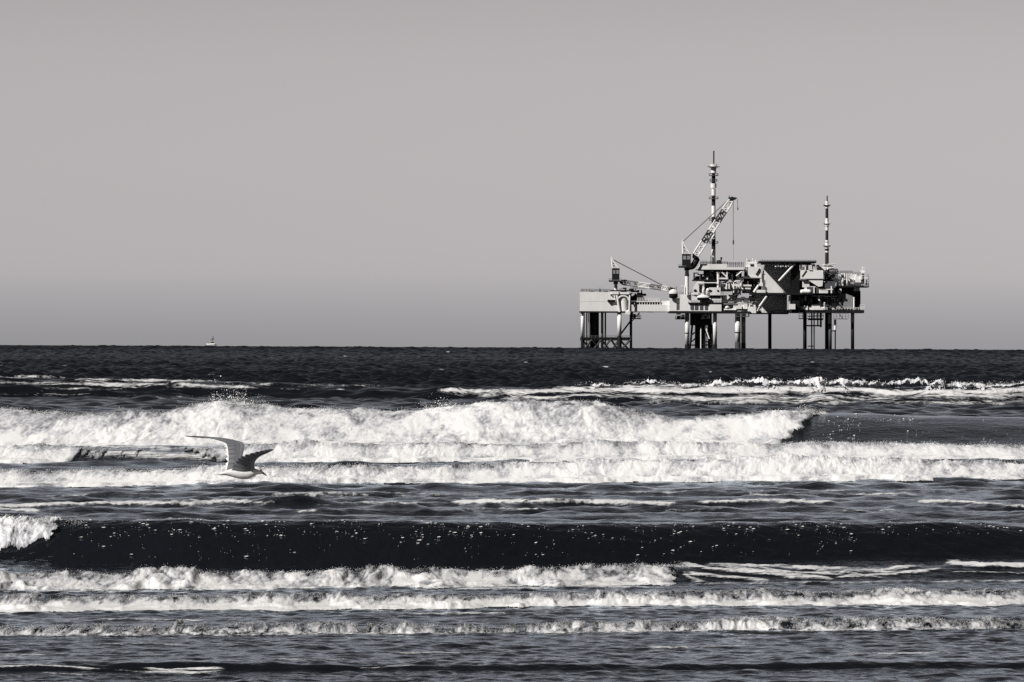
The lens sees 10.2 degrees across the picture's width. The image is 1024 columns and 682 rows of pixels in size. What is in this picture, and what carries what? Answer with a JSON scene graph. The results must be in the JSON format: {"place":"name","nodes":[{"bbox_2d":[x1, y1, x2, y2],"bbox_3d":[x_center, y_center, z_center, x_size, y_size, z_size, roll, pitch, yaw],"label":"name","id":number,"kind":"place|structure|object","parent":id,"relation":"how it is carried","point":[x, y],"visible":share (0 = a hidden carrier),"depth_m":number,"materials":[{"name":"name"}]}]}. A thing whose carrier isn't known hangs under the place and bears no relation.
{"place":"outdoors","nodes":[
{"label":"outdoors","id":0,"kind":"place"},
{"bbox_2d":[185,435,272,478],"bbox_3d":[-2.912,1.217,60.093,1.285,0.446,0.388,0,0,35],"label":"seagull","id":1,"kind":"object","parent":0,"point":[239,465],"visible":1,"depth_m":59.97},
{"bbox_2d":[0,345,1023,681],"bbox_3d":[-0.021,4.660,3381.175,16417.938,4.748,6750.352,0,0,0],"label":"sea","id":2,"kind":"structure","parent":0,"point":[520,525],"depth_m":67.08,"materials":[{"name":"liquid"}]},
{"bbox_2d":[0,514,83,550],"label":"breaking wave","id":3,"kind":"object","parent":2,"relation":"on","point":[13,530],"visible":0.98,"depth_m":65.26,"materials":[{"name":"white liquid"}]},
{"bbox_2d":[206,339,216,345],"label":"fishing boat","id":4,"kind":"object","parent":2,"relation":"on","point":[212,342],"visible":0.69,"depth_m":4298.80,"materials":[{"name":"white paint"}]},
{"bbox_2d":[0,562,689,590],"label":"breaking wave","id":5,"kind":"object","parent":2,"relation":"on","point":[194,578],"visible":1,"depth_m":59.00,"materials":[{"name":"liquid"}]},
{"bbox_2d":[0,376,827,446],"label":"breaking wave","id":6,"kind":"object","parent":2,"relation":"on","point":[518,422],"visible":0.98,"depth_m":142.36,"materials":[{"name":"white liquid"}]},
{"bbox_2d":[0,453,1023,487],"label":"breaking wave","id":7,"kind":"object","parent":2,"relation":"on","point":[792,467],"visible":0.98,"depth_m":104.40,"materials":[{"name":"white liquid"}]},
{"bbox_2d":[0,437,1023,463],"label":"breaking wave","id":8,"kind":"object","parent":2,"relation":"on","point":[314,451],"visible":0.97,"depth_m":123.30,"materials":[{"name":"white liquid"}]},
{"bbox_2d":[0,585,1023,612],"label":"breaking wave","id":9,"kind":"object","parent":2,"relation":"on","point":[23,602],"visible":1,"depth_m":54.85,"materials":[{"name":"liquid"}]},
{"bbox_2d":[0,615,1023,635],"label":"breaking wave","id":10,"kind":"object","parent":2,"relation":"on","point":[766,623],"visible":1,"depth_m":49.88,"materials":[{"name":"liquid"}]},
{"bbox_2d":[83,518,1021,558],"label":"foam flecks","id":11,"kind":"object","parent":2,"relation":"on","point":[482,532],"visible":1,"depth_m":65.25,"materials":[{"name":"white liquid"}]},
{"bbox_2d":[579,287,647,347],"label":"wellhead platform","id":12,"kind":"structure","parent":2,"relation":"in","point":[593,304],"depth_m":3400.41,"materials":[{"name":"grey paint"}]},
{"bbox_2d":[609,256,674,290],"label":"pedestal crane","id":13,"kind":"object","parent":12,"relation":"on","point":[615,279],"visible":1,"depth_m":3400.52,"materials":[{"name":"white paint"}]},
{"bbox_2d":[631,298,668,311],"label":"footbridge","id":14,"kind":"object","parent":12,"relation":"attached to","point":[653,306],"visible":1,"depth_m":3402.01,"materials":[{"name":"grey paint"}]},
{"bbox_2d":[668,151,868,348],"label":"production platform","id":15,"kind":"structure","parent":2,"relation":"in","point":[776,283],"depth_m":3398.51,"materials":[{"name":"metal"}]},
{"bbox_2d":[669,287,677,298],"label":"lifeboat","id":16,"kind":"object","parent":15,"relation":"hanging from","point":[673,293],"visible":1,"depth_m":3397.26,"materials":[{"name":"white paint"}]},
{"bbox_2d":[697,292,708,300],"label":"lifeboat","id":17,"kind":"object","parent":15,"relation":"hanging from","point":[703,297],"visible":1,"depth_m":3394.78,"materials":[{"name":"white paint"}]},
{"bbox_2d":[678,196,737,294],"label":"pedestal crane","id":18,"kind":"object","parent":15,"relation":"attached to","point":[687,265],"visible":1,"depth_m":3394.47,"materials":[{"name":"white paint"}]},
{"bbox_2d":[575,375,1023,392],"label":"breaking wave","id":19,"kind":"object","parent":2,"relation":"on","point":[815,381],"visible":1,"depth_m":243.80,"materials":[{"name":"white liquid"}]},
{"bbox_2d":[829,413,929,438],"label":"foam flecks","id":20,"kind":"object","parent":2,"relation":"on","point":[860,423],"visible":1,"depth_m":148.66,"materials":[{"name":"white liquid"}]},
{"bbox_2d":[0,0,1023,349],"label":"sky","id":21,"kind":"structure","parent":0,"point":[338,173],"materials":[{"name":"grey"}]}
]}

